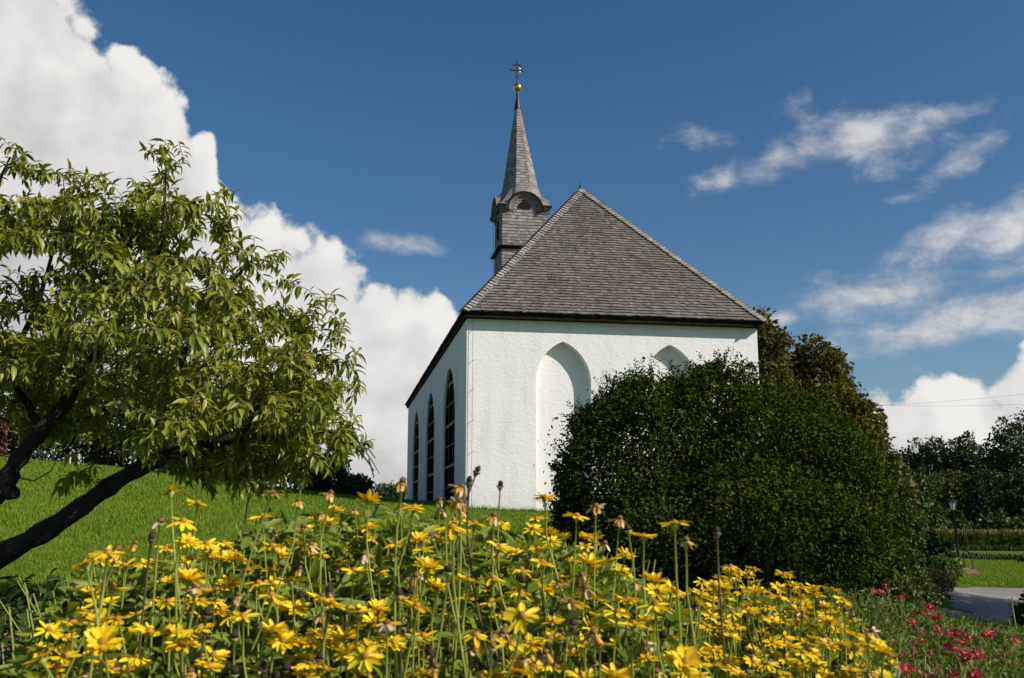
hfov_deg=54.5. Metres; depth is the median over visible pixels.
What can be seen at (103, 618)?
yellow flower
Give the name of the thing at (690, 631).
fading flower
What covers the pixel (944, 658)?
aster foliage
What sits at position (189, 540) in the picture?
yellow flower
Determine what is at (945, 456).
forest tree
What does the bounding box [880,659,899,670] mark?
yellow flower
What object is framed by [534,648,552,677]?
fading flower
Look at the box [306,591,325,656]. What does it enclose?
yellow flower
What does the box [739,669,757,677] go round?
fading flower
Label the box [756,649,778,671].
yellow flower
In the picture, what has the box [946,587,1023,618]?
driveway
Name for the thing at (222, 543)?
yellow flower
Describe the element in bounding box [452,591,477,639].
yellow flower
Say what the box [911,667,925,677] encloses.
pink aster
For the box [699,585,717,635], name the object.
yellow flower
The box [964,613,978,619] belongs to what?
kerb stone
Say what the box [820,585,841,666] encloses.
yellow flower
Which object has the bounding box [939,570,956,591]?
faded perennial
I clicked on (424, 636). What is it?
yellow flower
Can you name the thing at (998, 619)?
kerb stone
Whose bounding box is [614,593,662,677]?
yellow flower
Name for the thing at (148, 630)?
yellow flower
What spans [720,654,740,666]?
yellow flower
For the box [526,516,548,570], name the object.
yellow flower
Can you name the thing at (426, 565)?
yellow flower
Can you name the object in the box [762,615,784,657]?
yellow flower
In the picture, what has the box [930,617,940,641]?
pink aster
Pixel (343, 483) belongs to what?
hedge shrub
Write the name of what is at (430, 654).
seed head
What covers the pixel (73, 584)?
seed head
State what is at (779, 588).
yellow flower
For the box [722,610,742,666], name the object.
yellow flower
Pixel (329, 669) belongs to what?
yellow flower
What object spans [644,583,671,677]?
yellow flower
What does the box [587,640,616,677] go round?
yellow flower
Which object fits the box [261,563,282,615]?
yellow flower
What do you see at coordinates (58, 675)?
yellow flower
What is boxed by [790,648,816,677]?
yellow flower
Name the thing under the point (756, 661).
yellow flower
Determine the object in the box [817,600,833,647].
yellow flower
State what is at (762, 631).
yellow flower
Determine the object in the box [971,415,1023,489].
forest tree
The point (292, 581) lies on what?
yellow flower
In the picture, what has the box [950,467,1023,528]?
forest tree
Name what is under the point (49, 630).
yellow flower
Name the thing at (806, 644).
yellow flower
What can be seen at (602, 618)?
yellow flower
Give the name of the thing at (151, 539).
seed head
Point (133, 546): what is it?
fading flower
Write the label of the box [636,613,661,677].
yellow flower
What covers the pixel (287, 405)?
cherry tree
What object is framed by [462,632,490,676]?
yellow flower
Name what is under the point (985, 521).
hedge
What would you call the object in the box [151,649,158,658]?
seed head
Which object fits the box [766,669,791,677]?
yellow flower
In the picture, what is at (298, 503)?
fading flower
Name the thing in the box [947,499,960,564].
street lamp
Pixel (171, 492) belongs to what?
yellow flower
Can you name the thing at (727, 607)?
yellow flower
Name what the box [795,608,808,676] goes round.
fading flower
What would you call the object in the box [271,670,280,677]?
seed head
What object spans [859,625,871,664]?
seed head
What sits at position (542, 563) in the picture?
yellow flower
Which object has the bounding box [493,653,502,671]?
seed head
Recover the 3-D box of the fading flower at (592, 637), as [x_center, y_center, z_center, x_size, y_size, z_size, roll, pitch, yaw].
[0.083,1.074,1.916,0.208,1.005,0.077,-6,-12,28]
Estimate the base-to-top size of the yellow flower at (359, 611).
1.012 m
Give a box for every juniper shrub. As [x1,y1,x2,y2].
[893,502,929,570]
[919,527,957,568]
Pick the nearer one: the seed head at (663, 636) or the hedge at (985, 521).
the seed head at (663, 636)
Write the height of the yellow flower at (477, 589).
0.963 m
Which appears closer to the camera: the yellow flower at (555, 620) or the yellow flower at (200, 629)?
the yellow flower at (200, 629)
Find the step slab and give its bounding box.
[958,569,978,574]
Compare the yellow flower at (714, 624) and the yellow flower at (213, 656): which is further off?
the yellow flower at (714, 624)
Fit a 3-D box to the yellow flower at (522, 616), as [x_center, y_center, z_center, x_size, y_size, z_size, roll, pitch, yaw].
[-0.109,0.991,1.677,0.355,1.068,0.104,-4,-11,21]
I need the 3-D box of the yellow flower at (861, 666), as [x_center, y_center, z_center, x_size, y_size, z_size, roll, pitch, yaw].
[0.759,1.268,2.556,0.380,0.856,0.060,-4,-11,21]
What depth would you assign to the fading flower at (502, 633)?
2.06 m
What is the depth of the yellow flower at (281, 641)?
1.97 m
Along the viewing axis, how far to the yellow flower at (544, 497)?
2.66 m
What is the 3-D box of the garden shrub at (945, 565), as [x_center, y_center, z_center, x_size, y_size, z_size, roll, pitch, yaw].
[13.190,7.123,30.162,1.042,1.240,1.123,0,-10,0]
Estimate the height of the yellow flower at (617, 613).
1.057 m
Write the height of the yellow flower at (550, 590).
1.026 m
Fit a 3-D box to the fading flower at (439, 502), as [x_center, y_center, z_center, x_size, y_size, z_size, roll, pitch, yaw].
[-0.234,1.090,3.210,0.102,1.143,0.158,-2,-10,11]
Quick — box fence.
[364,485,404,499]
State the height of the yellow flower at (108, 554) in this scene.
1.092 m
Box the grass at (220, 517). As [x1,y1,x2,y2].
[0,456,1023,609]
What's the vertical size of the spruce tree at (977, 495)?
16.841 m
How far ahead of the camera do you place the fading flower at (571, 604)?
1.98 m
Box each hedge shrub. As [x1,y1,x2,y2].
[0,382,83,461]
[0,392,20,457]
[13,335,139,464]
[59,368,137,466]
[108,365,200,473]
[174,363,257,477]
[229,377,332,488]
[289,449,359,494]
[346,472,379,495]
[374,480,406,498]
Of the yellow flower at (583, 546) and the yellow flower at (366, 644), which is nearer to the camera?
the yellow flower at (366, 644)
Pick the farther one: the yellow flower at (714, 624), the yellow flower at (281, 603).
the yellow flower at (714, 624)
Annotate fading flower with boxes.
[64,544,124,676]
[75,669,98,677]
[110,655,128,677]
[121,540,137,616]
[148,517,164,677]
[181,583,212,673]
[184,667,199,677]
[219,489,283,677]
[224,591,257,676]
[241,497,305,671]
[267,530,278,571]
[292,523,341,677]
[293,565,304,632]
[305,541,319,626]
[309,511,329,547]
[309,612,332,641]
[319,490,337,677]
[347,508,373,586]
[360,550,383,674]
[369,477,428,677]
[372,619,402,677]
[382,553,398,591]
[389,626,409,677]
[393,505,414,586]
[404,572,426,633]
[428,662,439,677]
[429,532,443,573]
[432,483,471,676]
[436,497,442,524]
[436,509,447,521]
[439,499,468,677]
[446,497,466,639]
[458,644,485,677]
[470,673,483,677]
[478,641,497,677]
[481,512,538,649]
[484,530,496,657]
[490,627,508,667]
[509,654,536,677]
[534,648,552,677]
[550,579,570,610]
[555,628,566,676]
[557,598,583,677]
[574,572,589,653]
[576,584,595,665]
[578,503,605,669]
[580,627,602,677]
[596,540,609,605]
[601,515,627,662]
[627,580,640,642]
[637,639,656,667]
[645,668,666,677]
[681,536,701,676]
[681,623,696,639]
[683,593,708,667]
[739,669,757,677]
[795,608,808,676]
[819,634,832,668]
[839,662,850,677]
[857,669,878,677]
[862,626,879,667]
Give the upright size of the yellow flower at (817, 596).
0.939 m
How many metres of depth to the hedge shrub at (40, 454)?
33.93 m
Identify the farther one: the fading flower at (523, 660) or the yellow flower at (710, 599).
the yellow flower at (710, 599)
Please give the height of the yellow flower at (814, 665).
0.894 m
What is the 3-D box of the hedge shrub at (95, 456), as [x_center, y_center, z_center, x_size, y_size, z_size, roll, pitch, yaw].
[-14.391,2.942,35.001,3.968,4.493,3.041,5,-12,-28]
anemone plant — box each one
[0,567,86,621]
[0,601,42,646]
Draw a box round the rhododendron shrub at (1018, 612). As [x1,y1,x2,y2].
[1010,591,1023,630]
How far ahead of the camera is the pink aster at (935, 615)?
4.20 m
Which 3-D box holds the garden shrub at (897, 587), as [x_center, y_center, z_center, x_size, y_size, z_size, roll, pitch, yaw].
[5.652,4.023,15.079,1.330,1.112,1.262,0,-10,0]
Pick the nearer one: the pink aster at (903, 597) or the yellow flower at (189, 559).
the yellow flower at (189, 559)
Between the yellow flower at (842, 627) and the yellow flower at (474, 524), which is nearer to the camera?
the yellow flower at (474, 524)
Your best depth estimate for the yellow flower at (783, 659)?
2.67 m
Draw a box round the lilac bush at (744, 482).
[531,346,911,601]
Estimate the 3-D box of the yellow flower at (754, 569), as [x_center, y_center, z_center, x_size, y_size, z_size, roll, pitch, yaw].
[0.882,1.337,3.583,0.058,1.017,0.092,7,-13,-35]
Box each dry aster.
[929,653,935,669]
[931,670,939,677]
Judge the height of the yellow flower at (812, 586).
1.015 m
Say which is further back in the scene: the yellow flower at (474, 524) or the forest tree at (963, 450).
the forest tree at (963, 450)
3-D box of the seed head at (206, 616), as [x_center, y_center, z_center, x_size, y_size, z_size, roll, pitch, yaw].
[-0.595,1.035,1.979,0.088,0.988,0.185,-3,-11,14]
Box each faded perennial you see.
[913,566,950,602]
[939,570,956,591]
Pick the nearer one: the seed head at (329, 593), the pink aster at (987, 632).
the seed head at (329, 593)
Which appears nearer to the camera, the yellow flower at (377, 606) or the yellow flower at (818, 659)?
the yellow flower at (377, 606)
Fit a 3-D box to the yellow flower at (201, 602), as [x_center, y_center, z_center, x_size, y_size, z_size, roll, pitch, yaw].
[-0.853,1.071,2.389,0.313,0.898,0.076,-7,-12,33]
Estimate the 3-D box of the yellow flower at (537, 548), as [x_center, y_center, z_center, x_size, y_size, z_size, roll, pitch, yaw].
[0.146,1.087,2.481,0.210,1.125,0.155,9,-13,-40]
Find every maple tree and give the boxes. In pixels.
[752,304,814,477]
[787,333,873,542]
[827,391,906,496]
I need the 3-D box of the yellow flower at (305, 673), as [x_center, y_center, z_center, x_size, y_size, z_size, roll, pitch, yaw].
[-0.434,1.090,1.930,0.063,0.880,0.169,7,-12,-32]
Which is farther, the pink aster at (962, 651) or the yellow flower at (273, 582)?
the pink aster at (962, 651)
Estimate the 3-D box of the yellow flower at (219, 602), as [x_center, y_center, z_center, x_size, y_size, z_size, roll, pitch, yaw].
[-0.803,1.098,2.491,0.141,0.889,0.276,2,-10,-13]
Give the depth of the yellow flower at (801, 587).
3.10 m
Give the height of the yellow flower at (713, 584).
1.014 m
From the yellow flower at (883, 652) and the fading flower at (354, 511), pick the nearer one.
the yellow flower at (883, 652)
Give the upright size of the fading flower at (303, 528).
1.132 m
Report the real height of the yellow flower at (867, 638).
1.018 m
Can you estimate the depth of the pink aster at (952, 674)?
2.96 m
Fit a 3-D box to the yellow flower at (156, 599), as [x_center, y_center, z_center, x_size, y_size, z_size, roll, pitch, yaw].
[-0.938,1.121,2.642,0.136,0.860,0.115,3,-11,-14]
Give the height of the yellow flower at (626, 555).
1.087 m
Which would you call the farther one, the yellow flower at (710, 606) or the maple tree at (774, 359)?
the maple tree at (774, 359)
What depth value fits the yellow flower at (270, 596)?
2.01 m
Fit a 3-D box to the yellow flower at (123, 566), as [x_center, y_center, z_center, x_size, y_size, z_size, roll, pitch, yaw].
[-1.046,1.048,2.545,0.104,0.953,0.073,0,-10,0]
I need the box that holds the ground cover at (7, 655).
[0,589,65,664]
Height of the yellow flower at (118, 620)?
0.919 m
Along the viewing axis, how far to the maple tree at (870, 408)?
49.50 m
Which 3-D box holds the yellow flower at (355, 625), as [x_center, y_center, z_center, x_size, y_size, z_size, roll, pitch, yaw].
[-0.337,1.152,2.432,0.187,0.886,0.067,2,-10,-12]
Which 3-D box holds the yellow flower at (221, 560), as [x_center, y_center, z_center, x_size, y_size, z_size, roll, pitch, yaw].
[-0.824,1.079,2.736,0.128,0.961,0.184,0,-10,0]
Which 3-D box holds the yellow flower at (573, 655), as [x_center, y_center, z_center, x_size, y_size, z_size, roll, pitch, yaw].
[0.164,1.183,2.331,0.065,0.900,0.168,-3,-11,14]
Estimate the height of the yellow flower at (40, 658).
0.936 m
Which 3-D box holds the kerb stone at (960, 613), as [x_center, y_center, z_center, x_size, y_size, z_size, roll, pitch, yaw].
[9.169,5.711,20.511,0.326,0.188,0.200,0,-10,-2]
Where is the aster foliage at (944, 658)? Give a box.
[747,585,1023,677]
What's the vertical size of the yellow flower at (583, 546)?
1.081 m
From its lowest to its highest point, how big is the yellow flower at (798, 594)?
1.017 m
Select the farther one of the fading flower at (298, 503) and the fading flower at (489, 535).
the fading flower at (489, 535)
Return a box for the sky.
[0,0,1023,493]
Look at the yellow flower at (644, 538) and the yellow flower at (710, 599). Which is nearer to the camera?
the yellow flower at (644, 538)
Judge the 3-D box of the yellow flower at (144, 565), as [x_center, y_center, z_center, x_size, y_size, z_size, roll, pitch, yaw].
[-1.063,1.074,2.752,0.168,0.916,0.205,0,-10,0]
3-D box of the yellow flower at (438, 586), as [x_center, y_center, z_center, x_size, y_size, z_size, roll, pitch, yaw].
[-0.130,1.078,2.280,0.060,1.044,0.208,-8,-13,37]
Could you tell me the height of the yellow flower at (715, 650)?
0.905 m
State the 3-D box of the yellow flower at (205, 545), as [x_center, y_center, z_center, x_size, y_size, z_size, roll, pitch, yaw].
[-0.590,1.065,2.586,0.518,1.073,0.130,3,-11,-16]
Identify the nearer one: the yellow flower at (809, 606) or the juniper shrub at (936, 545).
the yellow flower at (809, 606)
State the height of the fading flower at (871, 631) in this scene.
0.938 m
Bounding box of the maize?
[923,527,1023,547]
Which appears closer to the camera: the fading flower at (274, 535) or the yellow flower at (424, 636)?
the yellow flower at (424, 636)
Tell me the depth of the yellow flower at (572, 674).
2.12 m
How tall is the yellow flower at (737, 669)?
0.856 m
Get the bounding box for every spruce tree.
[876,405,894,452]
[917,456,936,515]
[964,430,991,528]
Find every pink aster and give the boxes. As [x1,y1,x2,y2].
[882,582,892,612]
[896,594,906,632]
[897,665,911,677]
[910,618,917,644]
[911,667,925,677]
[924,602,934,642]
[925,648,936,667]
[930,613,939,636]
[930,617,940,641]
[933,626,943,646]
[942,641,954,668]
[946,628,957,641]
[947,669,959,676]
[954,638,968,666]
[956,630,962,651]
[956,648,970,671]
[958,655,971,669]
[963,634,974,648]
[963,667,980,677]
[969,648,983,662]
[979,632,991,653]
[981,628,993,640]
[984,629,995,653]
[1011,637,1020,645]
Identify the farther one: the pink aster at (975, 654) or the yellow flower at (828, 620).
the pink aster at (975, 654)
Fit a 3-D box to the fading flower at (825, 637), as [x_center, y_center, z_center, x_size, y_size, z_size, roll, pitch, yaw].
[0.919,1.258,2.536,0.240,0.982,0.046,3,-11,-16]
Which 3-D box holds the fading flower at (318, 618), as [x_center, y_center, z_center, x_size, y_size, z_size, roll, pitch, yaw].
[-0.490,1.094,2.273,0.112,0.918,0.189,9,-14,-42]
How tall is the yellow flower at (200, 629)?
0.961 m
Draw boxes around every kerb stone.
[935,608,950,615]
[950,611,965,617]
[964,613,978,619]
[979,615,993,621]
[993,616,1007,623]
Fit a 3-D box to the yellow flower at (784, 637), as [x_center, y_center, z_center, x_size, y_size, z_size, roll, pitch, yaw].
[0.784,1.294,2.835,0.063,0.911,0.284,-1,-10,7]
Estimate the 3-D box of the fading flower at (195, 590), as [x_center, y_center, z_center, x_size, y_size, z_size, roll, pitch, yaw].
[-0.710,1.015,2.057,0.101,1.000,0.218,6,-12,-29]
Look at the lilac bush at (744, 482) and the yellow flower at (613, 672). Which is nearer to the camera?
the yellow flower at (613, 672)
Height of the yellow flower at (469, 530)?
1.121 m
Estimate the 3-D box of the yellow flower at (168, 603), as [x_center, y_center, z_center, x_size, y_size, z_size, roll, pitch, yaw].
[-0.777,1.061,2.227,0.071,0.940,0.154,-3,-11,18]
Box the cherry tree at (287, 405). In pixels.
[0,136,379,569]
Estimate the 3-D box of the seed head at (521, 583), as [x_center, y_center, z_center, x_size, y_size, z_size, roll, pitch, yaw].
[0.011,1.076,2.261,0.180,1.056,0.135,7,-12,-33]
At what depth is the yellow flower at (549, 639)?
1.98 m
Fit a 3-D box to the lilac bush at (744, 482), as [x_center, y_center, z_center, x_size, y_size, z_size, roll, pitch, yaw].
[3.099,1.883,13.876,5.482,3.839,3.453,4,-11,-20]
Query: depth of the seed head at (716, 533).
2.22 m
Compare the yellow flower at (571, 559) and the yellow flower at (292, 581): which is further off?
the yellow flower at (571, 559)
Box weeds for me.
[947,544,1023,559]
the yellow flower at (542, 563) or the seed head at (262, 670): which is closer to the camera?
the seed head at (262, 670)
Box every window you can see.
[413,414,418,499]
[427,395,433,500]
[444,370,454,499]
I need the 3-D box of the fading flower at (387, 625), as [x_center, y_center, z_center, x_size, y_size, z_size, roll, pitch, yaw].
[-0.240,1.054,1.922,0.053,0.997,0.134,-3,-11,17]
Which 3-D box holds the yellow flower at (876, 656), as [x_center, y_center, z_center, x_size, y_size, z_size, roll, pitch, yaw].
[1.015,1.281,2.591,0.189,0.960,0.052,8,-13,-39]
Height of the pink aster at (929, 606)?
0.960 m
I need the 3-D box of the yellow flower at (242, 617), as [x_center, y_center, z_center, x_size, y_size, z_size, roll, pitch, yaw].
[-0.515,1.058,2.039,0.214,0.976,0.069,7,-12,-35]
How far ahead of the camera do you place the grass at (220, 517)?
17.67 m
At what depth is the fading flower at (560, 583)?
2.61 m
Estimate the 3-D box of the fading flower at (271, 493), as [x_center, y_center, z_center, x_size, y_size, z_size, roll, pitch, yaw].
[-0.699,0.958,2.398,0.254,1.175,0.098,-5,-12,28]
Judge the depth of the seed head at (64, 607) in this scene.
2.67 m
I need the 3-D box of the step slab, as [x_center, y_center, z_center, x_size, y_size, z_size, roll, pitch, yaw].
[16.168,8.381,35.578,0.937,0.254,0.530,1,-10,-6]
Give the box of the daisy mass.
[55,516,894,677]
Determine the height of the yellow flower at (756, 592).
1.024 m
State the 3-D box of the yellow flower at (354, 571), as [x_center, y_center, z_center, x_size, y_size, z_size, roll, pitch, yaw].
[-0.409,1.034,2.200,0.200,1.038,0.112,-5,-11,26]
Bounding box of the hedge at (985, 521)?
[935,507,1023,530]
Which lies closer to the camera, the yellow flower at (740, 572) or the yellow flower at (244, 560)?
the yellow flower at (244, 560)
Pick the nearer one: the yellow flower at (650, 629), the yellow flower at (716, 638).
the yellow flower at (650, 629)
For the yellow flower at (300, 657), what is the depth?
2.02 m
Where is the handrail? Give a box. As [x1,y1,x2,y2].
[963,549,973,569]
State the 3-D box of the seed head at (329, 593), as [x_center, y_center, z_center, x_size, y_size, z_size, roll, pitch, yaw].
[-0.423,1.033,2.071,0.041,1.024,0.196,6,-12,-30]
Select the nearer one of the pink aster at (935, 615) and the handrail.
the pink aster at (935, 615)
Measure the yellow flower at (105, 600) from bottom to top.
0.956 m
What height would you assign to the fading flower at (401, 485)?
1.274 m
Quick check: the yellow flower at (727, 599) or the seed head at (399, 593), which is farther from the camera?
the yellow flower at (727, 599)
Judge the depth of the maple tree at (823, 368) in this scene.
51.36 m
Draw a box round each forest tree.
[892,449,910,469]
[895,437,938,475]
[906,466,950,529]
[909,434,953,480]
[928,469,992,529]
[930,439,972,494]
[947,430,986,508]
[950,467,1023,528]
[966,447,1009,481]
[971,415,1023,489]
[981,407,1023,508]
[985,466,1023,529]
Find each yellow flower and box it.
[22,647,56,677]
[26,641,54,674]
[34,620,62,676]
[36,660,70,676]
[45,673,66,677]
[47,644,82,674]
[52,614,87,677]
[53,630,80,669]
[69,553,132,677]
[72,567,93,599]
[76,608,105,674]
[80,586,100,598]
[81,608,115,626]
[83,622,124,677]
[84,595,120,671]
[86,655,120,672]
[88,545,127,677]
[89,557,112,591]
[97,584,129,677]
[97,666,123,677]
[104,614,133,677]
[109,558,135,650]
[114,662,144,677]
[118,626,136,634]
[119,652,154,677]
[129,605,148,655]
[132,622,162,677]
[133,558,160,589]
[147,622,184,677]
[148,595,165,605]
[153,545,176,577]
[155,597,181,670]
[156,573,179,602]
[158,484,186,677]
[161,636,200,677]
[164,517,196,673]
[169,568,207,677]
[174,532,200,597]
[179,553,215,677]
[179,595,216,673]
[179,605,201,639]
[182,623,215,677]
[185,498,210,594]
[187,549,222,667]
[193,538,232,650]
[194,659,225,677]
[195,646,229,677]
[203,587,229,631]
[205,598,226,674]
[210,539,233,578]
[210,555,231,646]
[210,606,232,674]
[218,571,243,637]
[227,546,244,632]
[227,609,260,677]
[235,564,261,676]
[237,557,256,598]
[243,579,266,662]
[247,510,276,587]
[250,546,292,639]
[257,591,285,677]
[258,542,285,669]
[258,619,288,677]
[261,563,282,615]
[262,575,283,645]
[264,600,285,669]
[265,631,299,677]
[277,575,307,669]
[279,600,311,676]
[283,538,306,596]
[285,651,315,670]
[290,636,309,677]
[291,666,323,677]
[293,658,327,673]
[297,636,321,661]
[304,626,333,667]
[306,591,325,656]
[307,551,329,594]
[311,516,339,607]
[315,664,338,675]
[316,594,344,677]
[316,633,343,677]
[325,504,345,541]
[328,624,345,677]
[329,626,359,677]
[332,640,360,677]
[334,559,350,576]
[338,567,369,677]
[342,624,366,677]
[343,654,373,676]
[344,604,373,677]
[348,644,383,677]
[348,663,372,677]
[356,489,398,677]
[357,638,385,673]
[365,567,390,632]
[365,599,391,677]
[377,633,405,677]
[381,503,425,622]
[382,537,410,658]
[399,600,431,677]
[403,556,443,677]
[410,531,430,661]
[410,630,437,668]
[410,667,439,677]
[427,576,449,663]
[431,523,483,677]
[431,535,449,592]
[440,574,465,676]
[440,609,463,677]
[441,517,474,674]
[447,529,472,590]
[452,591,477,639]
[454,574,481,677]
[461,518,486,576]
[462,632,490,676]
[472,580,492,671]
[474,595,504,675]
[478,574,505,641]
[481,667,504,677]
[487,540,512,656]
[493,635,530,677]
[500,658,533,677]
[501,601,524,633]
[503,602,539,677]
[505,590,530,618]
[507,566,531,656]
[514,633,544,677]
[523,522,543,569]
[524,544,557,652]
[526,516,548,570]
[528,558,555,676]
[531,628,567,677]
[533,492,580,635]
[534,580,556,653]
[539,662,574,677]
[541,614,565,659]
[560,512,592,631]
[561,647,588,671]
[566,556,581,576]
[566,668,597,677]
[568,633,594,674]
[576,542,596,571]
[577,552,604,668]
[585,530,604,577]
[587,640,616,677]
[588,610,620,676]
[591,594,606,611]
[598,662,631,677]
[603,603,633,663]
[606,660,636,670]
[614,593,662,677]
[615,619,650,677]
[616,546,636,590]
[630,532,657,639]
[630,570,667,669]
[633,652,661,677]
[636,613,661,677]
[637,600,672,677]
[638,626,660,634]
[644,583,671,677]
[659,519,690,643]
[660,579,685,657]
[667,643,702,677]
[670,664,706,677]
[688,587,695,597]
[692,588,709,641]
[692,621,712,654]
[693,577,710,590]
[694,647,710,670]
[695,672,711,677]
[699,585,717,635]
[701,655,709,663]
[702,642,726,676]
[702,662,731,677]
[704,580,725,659]
[705,602,722,612]
[705,611,723,645]
[707,595,717,603]
[714,634,726,655]
[716,580,734,649]
[716,604,735,647]
[717,596,736,651]
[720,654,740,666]
[721,568,738,611]
[722,564,740,615]
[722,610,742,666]
[723,620,741,670]
[723,664,739,677]
[724,632,741,664]
[733,590,753,656]
[735,568,745,615]
[741,606,766,659]
[743,655,760,671]
[745,565,761,605]
[745,584,765,647]
[748,579,762,610]
[753,627,769,649]
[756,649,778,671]
[758,605,776,654]
[758,660,780,677]
[761,587,772,609]
[761,636,785,661]
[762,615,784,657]
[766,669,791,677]
[767,594,792,672]
[768,581,787,606]
[773,631,796,675]
[773,652,798,674]
[775,569,795,632]
[777,641,802,674]
[778,671,792,677]
[781,607,794,649]
[784,623,803,670]
[785,617,807,673]
[785,659,806,677]
[787,598,807,635]
[790,584,810,644]
[790,589,807,636]
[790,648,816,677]
[795,636,817,674]
[797,660,813,677]
[801,603,814,635]
[802,648,821,677]
[804,658,829,677]
[805,582,820,604]
[806,634,818,655]
[806,654,827,662]
[807,593,826,601]
[816,638,842,671]
[816,668,841,677]
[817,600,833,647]
[817,613,839,660]
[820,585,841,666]
[821,625,840,638]
[830,595,851,656]
[833,638,850,673]
[837,623,849,632]
[839,628,859,666]
[841,665,863,677]
[843,617,863,661]
[843,642,866,666]
[853,661,872,677]
[854,633,880,677]
[866,642,878,669]
[869,644,896,677]
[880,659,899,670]
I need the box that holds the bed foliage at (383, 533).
[0,497,925,677]
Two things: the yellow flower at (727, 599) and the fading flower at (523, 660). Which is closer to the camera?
the fading flower at (523, 660)
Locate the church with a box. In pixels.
[405,60,767,513]
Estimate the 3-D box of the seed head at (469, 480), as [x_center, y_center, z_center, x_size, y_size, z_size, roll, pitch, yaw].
[-0.029,0.966,2.279,0.138,1.295,0.141,-5,-11,27]
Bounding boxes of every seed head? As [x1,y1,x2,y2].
[61,600,68,617]
[68,582,75,592]
[103,571,111,610]
[113,531,155,676]
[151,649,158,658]
[200,606,211,677]
[229,665,238,677]
[230,629,238,665]
[257,660,267,677]
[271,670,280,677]
[272,614,286,671]
[281,660,290,677]
[290,590,303,651]
[314,650,323,676]
[320,583,333,677]
[340,607,348,673]
[343,536,349,589]
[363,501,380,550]
[393,587,403,677]
[406,587,413,666]
[425,645,434,677]
[434,564,451,662]
[441,596,458,677]
[447,466,480,677]
[465,476,489,669]
[467,657,477,676]
[492,480,513,675]
[492,575,534,665]
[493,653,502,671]
[568,617,582,677]
[588,655,598,677]
[624,524,636,672]
[652,629,667,677]
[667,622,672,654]
[692,602,697,625]
[712,526,726,677]
[742,614,762,677]
[747,648,754,677]
[831,658,838,677]
[841,607,847,672]
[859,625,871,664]
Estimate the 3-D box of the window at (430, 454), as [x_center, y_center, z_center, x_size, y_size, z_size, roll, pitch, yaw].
[-3.023,4.224,37.499,0.032,4.460,3.460,2,-10,-10]
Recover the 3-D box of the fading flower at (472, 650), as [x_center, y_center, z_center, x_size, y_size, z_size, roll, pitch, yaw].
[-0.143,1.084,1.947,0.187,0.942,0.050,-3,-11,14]
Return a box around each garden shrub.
[843,571,935,630]
[888,540,920,576]
[898,566,944,613]
[928,553,965,586]
[1017,555,1023,561]
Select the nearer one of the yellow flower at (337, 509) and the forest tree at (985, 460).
the yellow flower at (337, 509)
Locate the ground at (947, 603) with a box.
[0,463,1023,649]
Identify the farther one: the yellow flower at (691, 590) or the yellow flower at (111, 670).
the yellow flower at (691, 590)
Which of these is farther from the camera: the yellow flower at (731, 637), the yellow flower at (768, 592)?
the yellow flower at (768, 592)
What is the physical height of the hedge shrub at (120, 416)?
4.824 m
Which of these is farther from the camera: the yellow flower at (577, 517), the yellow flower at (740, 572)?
the yellow flower at (740, 572)
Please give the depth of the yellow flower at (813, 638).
3.07 m
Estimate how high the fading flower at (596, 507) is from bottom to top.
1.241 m
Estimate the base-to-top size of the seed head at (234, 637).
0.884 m
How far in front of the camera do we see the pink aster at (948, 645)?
3.52 m
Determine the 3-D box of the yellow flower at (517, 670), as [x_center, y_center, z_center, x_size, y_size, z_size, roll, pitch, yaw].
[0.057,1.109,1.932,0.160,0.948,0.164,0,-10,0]
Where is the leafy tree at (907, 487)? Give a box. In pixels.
[862,451,927,562]
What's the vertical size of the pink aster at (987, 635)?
0.912 m

